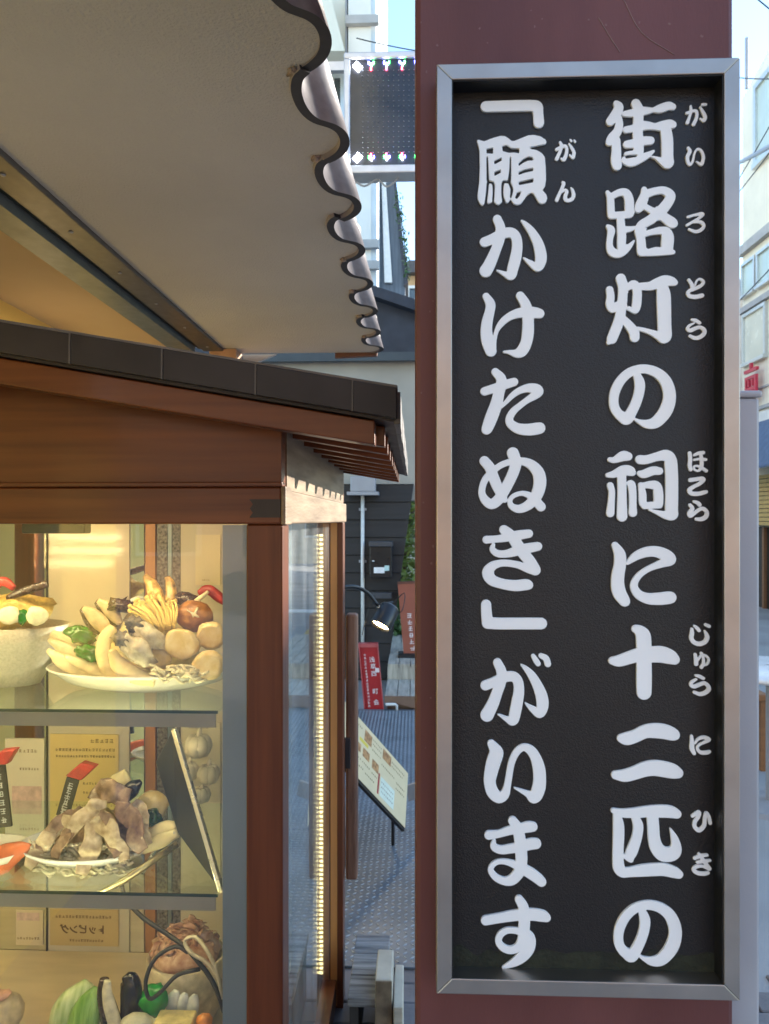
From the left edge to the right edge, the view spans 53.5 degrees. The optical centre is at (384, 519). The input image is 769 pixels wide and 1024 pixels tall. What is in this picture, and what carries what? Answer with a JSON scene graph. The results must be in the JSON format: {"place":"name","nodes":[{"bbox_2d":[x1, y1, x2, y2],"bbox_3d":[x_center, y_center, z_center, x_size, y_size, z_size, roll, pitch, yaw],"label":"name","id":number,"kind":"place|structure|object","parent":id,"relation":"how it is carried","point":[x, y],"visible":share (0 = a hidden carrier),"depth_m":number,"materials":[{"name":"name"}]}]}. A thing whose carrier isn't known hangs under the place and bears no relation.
{"place":"outdoors","nodes":[
{"label":"outdoors","id":0,"kind":"place"},
{"bbox_2d":[0,834,31,864],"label":"dish","id":1,"kind":"object","parent":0,"point":[7,838],"visible":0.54,"depth_m":1.50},
{"bbox_2d":[6,580,48,599],"bbox_3d":[-0.693,0.136,1.478,0.086,0.038,0.011,0,0,2],"label":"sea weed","id":2,"kind":"object","parent":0,"point":[28,589],"visible":1,"depth_m":1.47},
{"bbox_2d":[146,914,222,1016],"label":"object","id":3,"kind":"object","parent":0,"point":[167,966],"visible":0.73,"depth_m":1.49,"materials":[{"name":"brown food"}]},
{"bbox_2d":[195,285,414,678],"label":"black house","id":4,"kind":"structure","parent":0,"point":[386,514],"depth_m":7.14,"materials":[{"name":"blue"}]},
{"bbox_2d":[359,495,365,641],"bbox_3d":[-0.204,0.467,7.090,0.070,1.428,0.047,0,0,2],"label":"conduit pipe","id":5,"kind":"object","parent":4,"relation":"attached to","point":[362,509],"visible":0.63,"depth_m":7.07,"materials":[{"name":"metal"}]},
{"bbox_2d":[347,476,378,495],"bbox_3d":[-0.195,-0.312,7.003,0.286,0.170,0.200,0,0,2],"label":"meter box","id":6,"kind":"object","parent":4,"relation":"attached to","point":[362,485],"visible":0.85,"depth_m":6.91,"materials":[{"name":"grey paint"}]},
{"bbox_2d":[369,541,392,577],"bbox_3d":[-0.032,0.362,7.016,0.215,0.330,0.170,0,0,2],"label":"mailbox","id":7,"kind":"object","parent":4,"relation":"attached to","point":[380,559],"visible":1,"depth_m":6.95,"materials":[{"name":"black metal"}]},
{"bbox_2d":[392,190,410,280],"bbox_3d":[0.231,-3.370,9.047,0.215,1.018,0.334,0,0,36],"label":"hanging vine","id":8,"kind":"object","parent":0,"point":[400,214],"visible":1,"depth_m":9.01,"materials":[{"name":"green plant"}]},
{"bbox_2d":[407,260,414,298],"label":"orange house","id":9,"kind":"structure","parent":0,"point":[411,286],"depth_m":13.93,"materials":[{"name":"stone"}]},
{"bbox_2d":[291,607,768,1023],"bbox_3d":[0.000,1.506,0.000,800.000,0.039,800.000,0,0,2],"label":"ground","id":10,"kind":"structure","parent":0,"point":[303,697],"depth_m":3.14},
{"bbox_2d":[0,0,383,361],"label":"shop eave","id":11,"kind":"object","parent":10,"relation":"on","point":[177,174],"visible":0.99,"depth_m":1.62,"materials":[{"name":"beige paint"}]},
{"bbox_2d":[0,319,407,1023],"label":"display cabinet","id":12,"kind":"object","parent":10,"relation":"on","point":[126,467],"visible":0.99,"depth_m":1.28,"materials":[{"name":"red wood"}]},
{"bbox_2d":[0,747,19,827],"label":"price tag","id":13,"kind":"object","parent":12,"relation":"attached to","point":[7,755],"visible":1,"depth_m":1.45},
{"bbox_2d":[0,991,24,1023],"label":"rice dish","id":14,"kind":"object","parent":12,"relation":"on","point":[12,1007],"visible":0.93,"depth_m":1.43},
{"bbox_2d":[0,841,31,874],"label":"fish slab","id":15,"kind":"object","parent":12,"relation":"on","point":[18,849],"depth_m":1.42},
{"bbox_2d":[5,738,44,836],"bbox_3d":[-0.836,0.624,1.771,0.092,0.232,0.003,0,0,2],"label":"menu poster","id":16,"kind":"object","parent":12,"relation":"attached to","point":[25,767],"visible":0.96,"depth_m":1.77,"materials":[{"name":"paper"}]},
{"bbox_2d":[16,910,42,944],"bbox_3d":[-0.825,0.947,1.770,0.064,0.081,0.003,0,0,2],"label":"menu poster","id":17,"kind":"object","parent":12,"relation":"attached to","point":[29,927],"visible":1,"depth_m":1.77,"materials":[{"name":"paper"}]},
{"bbox_2d":[0,619,69,687],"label":"glazed bowl","id":18,"kind":"object","parent":12,"relation":"on","point":[25,659],"visible":0.81,"depth_m":1.48,"materials":[{"name":"ceramic"}]},
{"bbox_2d":[0,606,18,624],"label":"potato slice","id":19,"kind":"object","parent":18,"relation":"on","point":[9,615],"visible":1,"depth_m":1.45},
{"bbox_2d":[0,593,56,629],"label":"fried heap","id":20,"kind":"object","parent":18,"relation":"in","point":[27,602],"visible":0.56,"depth_m":1.50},
{"bbox_2d":[26,606,48,625],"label":"potato slice","id":21,"kind":"object","parent":18,"relation":"in","point":[36,616],"visible":1,"depth_m":1.45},
{"bbox_2d":[50,734,118,863],"bbox_3d":[-0.695,0.645,1.765,0.161,0.299,0.003,0,0,2],"label":"menu poster","id":22,"kind":"object","parent":12,"relation":"attached to","point":[69,753],"visible":0.42,"depth_m":1.76,"materials":[{"name":"paper"}]},
{"bbox_2d":[50,908,118,946],"bbox_3d":[-0.695,0.944,1.765,0.161,0.084,0.003,0,0,2],"label":"menu poster","id":23,"kind":"object","parent":12,"relation":"attached to","point":[84,927],"visible":1,"depth_m":1.76,"materials":[{"name":"paper"}]},
{"bbox_2d":[22,829,148,867],"bbox_3d":[-0.571,0.632,1.473,0.264,0.022,0.176,0,0,2],"label":"shallow dish","id":24,"kind":"object","parent":12,"relation":"on","point":[72,864],"visible":0.25,"depth_m":1.40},
{"bbox_2d":[24,814,70,870],"bbox_3d":[-0.626,0.601,1.421,0.091,0.102,0.021,0,0,-8],"label":"meat slice","id":25,"kind":"object","parent":24,"relation":"in","point":[46,838],"visible":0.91,"depth_m":1.42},
{"bbox_2d":[35,806,82,851],"bbox_3d":[-0.604,0.576,1.426,0.092,0.082,0.012,0,0,-11],"label":"meat slice","id":26,"kind":"object","parent":25,"relation":"on","point":[55,825],"visible":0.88,"depth_m":1.42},
{"bbox_2d":[50,828,74,858],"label":"meat slice","id":27,"kind":"object","parent":24,"relation":"on","point":[64,839],"visible":1,"depth_m":1.40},
{"bbox_2d":[60,798,106,836],"bbox_3d":[-0.559,0.556,1.412,0.084,0.076,0.014,0,0,-7],"label":"meat slice","id":28,"kind":"object","parent":27,"relation":"on","point":[92,808],"visible":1,"depth_m":1.41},
{"bbox_2d":[30,841,135,878],"bbox_3d":[-0.561,0.633,1.423,0.202,0.077,0.037,0,0,2],"label":"noodle bed","id":29,"kind":"object","parent":24,"relation":"in","point":[71,853],"visible":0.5,"depth_m":1.42,"materials":[{"name":"food"}]},
{"bbox_2d":[75,819,102,875],"bbox_3d":[-0.542,0.601,1.399,0.049,0.098,0.021,0,0,-28],"label":"meat slice","id":30,"kind":"object","parent":24,"relation":"on","point":[90,848],"visible":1,"depth_m":1.40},
{"bbox_2d":[54,807,129,856],"bbox_3d":[-0.542,0.604,1.462,0.171,0.113,0.093,0,0,2],"label":"food mound","id":31,"kind":"object","parent":24,"relation":"in","point":[78,837],"visible":0.13,"depth_m":1.44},
{"bbox_2d":[56,760,98,814],"bbox_3d":[-0.593,0.520,1.474,0.076,0.107,0.021,0,0,2],"label":"price tag","id":32,"kind":"object","parent":31,"relation":"on","point":[80,771],"visible":0.91,"depth_m":1.46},
{"bbox_2d":[87,778,131,804],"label":"meat slice","id":33,"kind":"object","parent":31,"relation":"on","point":[111,790],"visible":0.94,"depth_m":1.45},
{"bbox_2d":[125,779,141,800],"bbox_3d":[-0.496,0.525,1.475,0.053,0.044,0.020,0,0,2],"label":"mussel","id":34,"kind":"object","parent":31,"relation":"on","point":[135,786],"visible":0.58,"depth_m":1.47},
{"bbox_2d":[89,814,129,861],"bbox_3d":[-0.507,0.587,1.403,0.074,0.086,0.020,0,0,9],"label":"meat slice","id":35,"kind":"object","parent":24,"relation":"in","point":[109,832],"visible":1,"depth_m":1.40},
{"bbox_2d":[99,810,122,858],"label":"meat slice","id":36,"kind":"object","parent":24,"relation":"in","point":[105,816],"visible":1,"depth_m":1.40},
{"bbox_2d":[110,769,131,784],"bbox_3d":[-0.536,0.526,1.522,0.066,0.056,0.022,0,0,2],"label":"vegetable piece","id":37,"kind":"object","parent":24,"relation":"on","point":[123,777],"visible":0.25,"depth_m":1.52,"materials":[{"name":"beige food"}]},
{"bbox_2d":[114,801,147,853],"bbox_3d":[-0.473,0.573,1.418,0.072,0.089,0.022,0,0,29],"label":"meat slice","id":38,"kind":"object","parent":24,"relation":"in","point":[128,816],"visible":1,"depth_m":1.41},
{"bbox_2d":[131,799,152,845],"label":"meat slice","id":39,"kind":"object","parent":24,"relation":"in","point":[140,805],"visible":0.59,"depth_m":1.44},
{"bbox_2d":[138,790,168,817],"bbox_3d":[-0.462,0.562,1.499,0.077,0.056,0.031,0,0,2],"label":"shiitake mushroom","id":40,"kind":"object","parent":24,"relation":"on","point":[150,799],"visible":0.41,"depth_m":1.49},
{"bbox_2d":[149,820,176,836],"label":"vegetable slice","id":41,"kind":"object","parent":24,"relation":"on","point":[162,826],"visible":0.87,"depth_m":1.44,"materials":[{"name":"beige food"}]},
{"bbox_2d":[148,808,162,826],"bbox_3d":[-0.446,0.570,1.459,0.045,0.035,0.031,0,0,2],"label":"green pepper","id":42,"kind":"object","parent":41,"relation":"on","point":[155,816],"visible":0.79,"depth_m":1.45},
{"bbox_2d":[45,663,222,692],"bbox_3d":[-0.471,0.306,1.499,0.384,0.042,0.230,0,0,2],"label":"oval plate","id":43,"kind":"object","parent":12,"relation":"on","point":[115,684],"visible":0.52,"depth_m":1.41,"materials":[{"name":"ceramic"}]},
{"bbox_2d":[46,648,91,675],"bbox_3d":[-0.591,0.274,1.444,0.112,0.058,0.018,0,0,6],"label":"vegetable slice","id":44,"kind":"object","parent":43,"relation":"on","point":[59,661],"visible":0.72,"depth_m":1.44,"materials":[{"name":"beige food"}]},
{"bbox_2d":[64,654,102,675],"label":"vegetable slice","id":45,"kind":"object","parent":43,"relation":"on","point":[91,668],"visible":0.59,"depth_m":1.43,"materials":[{"name":"beige food"}]},
{"bbox_2d":[74,643,95,661],"bbox_3d":[-0.555,0.251,1.437,0.062,0.038,0.036,0,0,2],"label":"green pepper","id":46,"kind":"object","parent":45,"relation":"on","point":[85,651],"visible":0.79,"depth_m":1.43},
{"bbox_2d":[63,625,96,644],"bbox_3d":[-0.581,0.220,1.454,0.065,0.039,0.039,0,0,2],"label":"green pepper","id":47,"kind":"object","parent":46,"relation":"on","point":[81,634],"visible":0.99,"depth_m":1.44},
{"bbox_2d":[95,624,117,676],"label":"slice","id":48,"kind":"object","parent":43,"relation":"on","point":[103,645],"visible":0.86,"depth_m":1.42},
{"bbox_2d":[108,648,155,686],"bbox_3d":[-0.466,0.272,1.400,0.097,0.068,0.025,0,0,11],"label":"slice","id":49,"kind":"object","parent":43,"relation":"on","point":[121,666],"visible":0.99,"depth_m":1.40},
{"bbox_2d":[109,628,157,667],"bbox_3d":[-0.460,0.235,1.398,0.091,0.070,0.031,0,0,2],"label":"oyster","id":50,"kind":"object","parent":43,"relation":"on","point":[137,650],"visible":1,"depth_m":1.39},
{"bbox_2d":[123,614,164,649],"bbox_3d":[-0.444,0.208,1.413,0.084,0.065,0.030,0,0,2],"label":"oyster","id":51,"kind":"object","parent":50,"relation":"on","point":[152,635],"visible":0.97,"depth_m":1.41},
{"bbox_2d":[93,642,198,675],"bbox_3d":[-0.491,0.287,1.520,0.268,0.088,0.179,0,0,2],"label":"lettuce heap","id":52,"kind":"object","parent":43,"relation":"on","point":[176,661],"visible":0.04,"depth_m":1.47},
{"bbox_2d":[48,638,76,655],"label":"vegetable slice","id":53,"kind":"object","parent":52,"relation":"on","point":[62,646],"visible":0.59,"depth_m":1.46,"materials":[{"name":"beige food"}]},
{"bbox_2d":[79,606,109,635],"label":"aubergine slice","id":54,"kind":"object","parent":52,"relation":"on","point":[95,621],"visible":0.78,"depth_m":1.50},
{"bbox_2d":[112,600,200,651],"bbox_3d":[-0.458,0.245,1.547,0.202,0.168,0.130,0,0,-18],"label":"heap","id":55,"kind":"object","parent":43,"relation":"on","point":[121,627],"visible":0.06,"depth_m":1.52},
{"bbox_2d":[94,599,122,626],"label":"aubergine slice","id":56,"kind":"object","parent":55,"relation":"on","point":[114,617],"visible":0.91,"depth_m":1.51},
{"bbox_2d":[107,596,132,612],"bbox_3d":[-0.530,0.167,1.512,0.062,0.034,0.039,0,0,2],"label":"wood ear","id":57,"kind":"object","parent":55,"relation":"on","point":[118,605],"visible":0.93,"depth_m":1.50},
{"bbox_2d":[127,590,177,631],"bbox_3d":[-0.447,0.175,1.469,0.110,0.083,0.043,0,0,2],"label":"enoki bunch","id":58,"kind":"object","parent":55,"relation":"on","point":[164,618],"visible":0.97,"depth_m":1.46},
{"bbox_2d":[143,574,164,606],"bbox_3d":[-0.455,0.140,1.511,0.057,0.065,0.024,0,0,37],"label":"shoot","id":59,"kind":"object","parent":55,"relation":"on","point":[152,584],"visible":0.73,"depth_m":1.51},
{"bbox_2d":[164,576,176,605],"bbox_3d":[-0.423,0.142,1.509,0.024,0.063,0.036,0,0,-18],"label":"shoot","id":60,"kind":"object","parent":55,"relation":"on","point":[170,590],"visible":0.81,"depth_m":1.51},
{"bbox_2d":[175,591,197,604],"bbox_3d":[-0.394,0.158,1.517,0.058,0.031,0.045,0,0,2],"label":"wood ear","id":61,"kind":"object","parent":55,"relation":"on","point":[181,597],"visible":0.6,"depth_m":1.50},
{"bbox_2d":[146,649,171,669],"bbox_3d":[-0.426,0.257,1.430,0.057,0.054,0.027,0,0,2],"label":"scallop","id":62,"kind":"object","parent":43,"relation":"on","point":[163,657],"visible":0.45,"depth_m":1.42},
{"bbox_2d":[149,663,208,683],"bbox_3d":[-0.379,0.280,1.390,0.120,0.039,0.037,0,0,2],"label":"noodle bed","id":63,"kind":"object","parent":43,"relation":"on","point":[186,671],"visible":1,"depth_m":1.38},
{"bbox_2d":[164,628,199,659],"bbox_3d":[-0.376,0.231,1.420,0.068,0.059,0.031,0,0,2],"label":"scallop","id":64,"kind":"object","parent":63,"relation":"on","point":[182,644],"visible":1,"depth_m":1.41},
{"bbox_2d":[175,600,212,631],"bbox_3d":[-0.367,0.185,1.470,0.076,0.061,0.049,0,0,2],"label":"shiitake","id":65,"kind":"object","parent":43,"relation":"on","point":[193,615],"visible":0.88,"depth_m":1.45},
{"bbox_2d":[192,650,222,680],"bbox_3d":[-0.322,0.266,1.403,0.062,0.056,0.031,0,0,2],"label":"scallop","id":66,"kind":"object","parent":43,"relation":"on","point":[211,661],"visible":0.84,"depth_m":1.39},
{"bbox_2d":[196,621,222,649],"bbox_3d":[-0.326,0.218,1.437,0.058,0.054,0.028,0,0,2],"label":"scallop","id":67,"kind":"object","parent":43,"relation":"on","point":[209,635],"visible":0.9,"depth_m":1.42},
{"bbox_2d":[197,585,222,604],"bbox_3d":[-0.333,0.151,1.504,0.073,0.045,0.016,0,0,2],"label":"crab stick","id":68,"kind":"object","parent":43,"relation":"on","point":[215,594],"visible":0.77,"depth_m":1.50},
{"bbox_2d":[96,727,222,893],"bbox_3d":[-0.410,0.536,1.402,0.257,0.301,0.121,0,0,2],"label":"tilted board","id":69,"kind":"object","parent":12,"relation":"on","point":[178,785],"visible":0.9,"depth_m":1.40,"materials":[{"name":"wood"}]},
{"bbox_2d":[142,829,179,853],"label":"vegetable slice","id":70,"kind":"object","parent":12,"relation":"on","point":[162,840],"visible":0.87,"depth_m":1.43,"materials":[{"name":"beige food"}]},
{"bbox_2d":[120,885,222,1012],"bbox_3d":[-0.388,0.775,1.394,0.219,0.210,0.024,0,0,15],"label":"cable","id":71,"kind":"object","parent":12,"relation":"hanging from","point":[169,935],"visible":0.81,"depth_m":1.40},
{"bbox_2d":[143,944,199,1000],"bbox_3d":[-0.384,0.817,1.378,0.099,0.090,0.022,0,0,-15],"label":"cable","id":72,"kind":"object","parent":12,"relation":"hanging from","point":[171,979],"visible":1,"depth_m":1.37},
{"bbox_2d":[182,722,219,885],"bbox_3d":[-0.422,0.654,1.755,0.088,0.377,0.003,0,0,2],"label":"menu poster","id":73,"kind":"object","parent":12,"relation":"attached to","point":[194,873],"visible":0.45,"depth_m":1.75,"materials":[{"name":"paper"}]},
{"bbox_2d":[183,934,222,999],"bbox_3d":[-0.326,0.805,1.376,0.084,0.103,0.014,0,0,16],"label":"cable","id":74,"kind":"object","parent":12,"relation":"hanging from","point":[213,968],"visible":0.98,"depth_m":1.37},
{"bbox_2d":[195,784,210,803],"bbox_3d":[-0.383,0.571,1.595,0.039,0.044,0.040,0,0,2],"label":"garlic bulb","id":75,"kind":"object","parent":12,"relation":"on","point":[203,792],"visible":0.81,"depth_m":1.58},
{"bbox_2d":[197,759,219,784],"bbox_3d":[-0.368,0.527,1.595,0.047,0.053,0.049,0,0,2],"label":"garlic bulb","id":76,"kind":"object","parent":75,"relation":"on","point":[208,773],"visible":1,"depth_m":1.58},
{"bbox_2d":[184,728,211,758],"bbox_3d":[-0.389,0.467,1.595,0.056,0.063,0.058,0,0,2],"label":"garlic bulb","id":77,"kind":"object","parent":76,"relation":"on","point":[198,744],"visible":1,"depth_m":1.58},
{"bbox_2d":[195,535,219,584],"bbox_3d":[-0.406,0.092,1.754,0.058,0.115,0.003,0,0,2],"label":"menu poster","id":78,"kind":"object","parent":12,"relation":"attached to","point":[207,559],"visible":1,"depth_m":1.75,"materials":[{"name":"paper"}]},
{"bbox_2d":[291,709,414,969],"bbox_3d":[-0.006,1.481,4.238,1.260,0.011,3.430,0,0,2],"label":"checker plate","id":79,"kind":"object","parent":10,"relation":"on","point":[380,895],"visible":0.22,"depth_m":3.34,"materials":[{"name":"metal"}]},
{"bbox_2d":[345,585,405,634],"bbox_3d":[-0.066,0.674,3.846,0.400,1.608,0.116,0,0,-39],"label":"spot lamp","id":80,"kind":"object","parent":79,"relation":"on","point":[384,617],"visible":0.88,"depth_m":3.88,"materials":[{"name":"black metal"}]},
{"bbox_2d":[345,702,414,865],"bbox_3d":[-0.051,1.119,3.334,0.635,0.722,0.164,0,0,-45],"label":"menu board","id":81,"kind":"object","parent":79,"relation":"on","point":[385,786],"visible":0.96,"depth_m":3.36,"materials":[{"name":"beige paper"}]},
{"bbox_2d":[321,0,386,286],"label":"cream tower","id":82,"kind":"structure","parent":10,"relation":"on","point":[349,21],"depth_m":9.40,"materials":[{"name":"grey paint"}]},
{"bbox_2d":[331,74,343,117],"bbox_3d":[-0.585,-5.140,9.495,0.174,0.800,0.110,0,0,2],"label":"window","id":83,"kind":"structure","parent":82,"relation":"in","point":[338,79],"depth_m":9.47,"materials":[{"name":"glass"}]},
{"bbox_2d":[348,934,389,1023],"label":"weathered step","id":84,"kind":"object","parent":10,"relation":"on","point":[361,994],"visible":0.66,"depth_m":2.19,"materials":[{"name":"grey wood"}]},
{"bbox_2d":[358,642,383,708],"bbox_3d":[-0.103,1.244,6.018,0.206,0.545,0.070,0,0,2],"label":"red sign","id":85,"kind":"object","parent":10,"relation":"on","point":[371,675],"visible":1,"depth_m":6.00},
{"bbox_2d":[375,950,393,1023],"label":"timber block","id":86,"kind":"structure","parent":10,"relation":"on","point":[384,990],"depth_m":2.05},
{"bbox_2d":[380,182,407,296],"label":"slate house","id":87,"kind":"structure","parent":10,"relation":"on","point":[392,270],"depth_m":10.50,"materials":[{"name":"blue"}]},
{"bbox_2d":[393,965,403,1023],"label":"timber block","id":88,"kind":"structure","parent":10,"relation":"on","point":[398,1011],"depth_m":2.09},
{"bbox_2d":[384,635,414,708],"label":"timber deck","id":89,"kind":"structure","parent":10,"relation":"on","point":[400,690],"depth_m":6.59,"materials":[{"name":"wood"}]},
{"bbox_2d":[397,581,414,657],"bbox_3d":[0.254,0.905,6.980,0.269,0.701,0.170,0,0,2],"label":"brown sign","id":90,"kind":"object","parent":89,"relation":"on","point":[407,614],"visible":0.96,"depth_m":6.95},
{"bbox_2d":[392,501,414,642],"bbox_3d":[0.284,0.350,8.570,0.835,2.302,0.941,0,0,2],"label":"climbing plant","id":91,"kind":"object","parent":10,"relation":"on","point":[409,563],"visible":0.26,"depth_m":8.48,"materials":[{"name":"green plant"}]},
{"bbox_2d":[415,0,731,1023],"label":"street lamp pillar","id":92,"kind":"structure","parent":10,"relation":"on","point":[517,30],"depth_m":0.85,"materials":[{"name":"red paint"}]},
{"bbox_2d":[436,58,739,1000],"bbox_3d":[0.216,0.010,0.827,0.320,0.996,0.033,0,0,2],"label":"signboard","id":93,"kind":"object","parent":92,"relation":"attached to","point":[586,528],"visible":1,"depth_m":0.83,"materials":[{"name":"black metal"}]},
{"bbox_2d":[732,391,761,1023],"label":"utility box","id":94,"kind":"object","parent":10,"relation":"on","point":[745,1008],"visible":0.22,"depth_m":0.88,"materials":[{"name":"grey paint"}]},
{"bbox_2d":[759,690,765,771],"bbox_3d":[2.103,1.050,4.740,0.400,0.900,0.400,0,0,2],"label":"wooden chair","id":95,"kind":"object","parent":10,"relation":"on","point":[762,731],"visible":0.05,"depth_m":4.55,"materials":[{"name":"brown wood"}]},
{"bbox_2d":[759,656,768,820],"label":"round table","id":96,"kind":"object","parent":10,"relation":"on","point":[763,794],"visible":0.25,"depth_m":3.98,"materials":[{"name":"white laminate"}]},
{"bbox_2d":[387,0,768,264],"label":"sky","id":97,"kind":"structure","parent":0,"point":[750,18],"materials":[{"name":"white"}]},
{"bbox_2d":[740,37,768,608],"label":"street building","id":98,"kind":"structure","parent":0,"point":[754,269],"depth_m":13.25,"materials":[{"name":"concrete"}]},
{"bbox_2d":[740,254,756,299],"bbox_3d":[6.497,-4.323,13.608,0.110,0.643,0.550,0,0,2],"label":"window","id":99,"kind":"structure","parent":98,"relation":"in","point":[748,268],"depth_m":13.64,"materials":[{"name":"glass"}]},
{"bbox_2d":[740,301,767,367],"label":"window","id":100,"kind":"structure","parent":98,"relation":"in","point":[754,323],"depth_m":13.36,"materials":[{"name":"glass"}]},
{"bbox_2d":[751,66,768,169],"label":"window","id":101,"kind":"structure","parent":98,"relation":"in","point":[761,87],"depth_m":13.13,"materials":[{"name":"glass"}]},
{"bbox_2d":[754,243,768,289],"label":"window","id":102,"kind":"structure","parent":98,"relation":"in","point":[762,256],"depth_m":13.06,"materials":[{"name":"glass"}]},
{"bbox_2d":[759,419,768,467],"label":"shop awning","id":103,"kind":"object","parent":98,"relation":"attached to","point":[764,443],"visible":0.25,"depth_m":12.18,"materials":[{"name":"blue fabric"}]},
{"bbox_2d":[759,474,768,525],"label":"slatted blind","id":104,"kind":"object","parent":103,"relation":"hanging from","point":[763,500],"depth_m":12.62,"materials":[{"name":"yellow wood"}]},
{"bbox_2d":[759,527,768,608],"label":"doorway","id":105,"kind":"structure","parent":98,"relation":"in","point":[760,528],"depth_m":13.09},
{"bbox_3d":[-0.450,0.977,1.398,0.295,0.044,0.142,0,0,2],"label":"vegetable platter","id":106,"kind":"object","parent":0,"visible":0},
{"bbox_2d":[49,979,93,1023],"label":"cabbage wedge","id":107,"kind":"object","parent":106,"relation":"on","point":[65,1002],"visible":0.67,"depth_m":1.42,"materials":[{"name":"green plant"}]},
{"bbox_2d":[67,986,99,1023],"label":"cabbage wedge","id":108,"kind":"object","parent":106,"relation":"on","point":[84,1009],"visible":0.73,"depth_m":1.40,"materials":[{"name":"green plant"}]},
{"bbox_2d":[97,977,120,1023],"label":"aubergine half","id":109,"kind":"object","parent":106,"relation":"on","point":[108,1011],"visible":0.98,"depth_m":1.38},
{"bbox_2d":[120,972,142,1019],"bbox_3d":[-0.463,0.887,1.399,0.045,0.114,0.035,0,0,2],"label":"aubergine","id":110,"kind":"object","parent":106,"relation":"on","point":[131,990],"visible":0.86,"depth_m":1.39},
{"bbox_2d":[120,1012,152,1023],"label":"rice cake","id":111,"kind":"object","parent":106,"relation":"on","point":[138,1018],"visible":1,"depth_m":1.35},
{"bbox_2d":[138,982,168,1017],"bbox_3d":[-0.423,0.879,1.397,0.056,0.056,0.044,0,0,2],"label":"green pepper","id":112,"kind":"object","parent":106,"relation":"on","point":[153,1008],"visible":0.86,"depth_m":1.38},
{"bbox_2d":[167,989,179,1009],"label":"onion slice","id":113,"kind":"object","parent":106,"relation":"on","point":[173,997],"visible":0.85,"depth_m":1.40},
{"bbox_2d":[154,1010,196,1023],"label":"tofu block","id":114,"kind":"object","parent":106,"relation":"on","point":[176,1016],"depth_m":1.36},
{"bbox_3d":[-1.659,-0.816,4.838,0.089,4.632,0.090,0,0,2],"label":"support pole","id":115,"kind":"object","parent":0,"visible":0},
{"bbox_2d":[328,51,414,187],"bbox_3d":[-0.524,-2.450,4.719,2.238,0.834,0.190,0,0,2],"label":"light display","id":116,"kind":"object","parent":115,"relation":"attached to","point":[379,103],"visible":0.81,"depth_m":4.62,"materials":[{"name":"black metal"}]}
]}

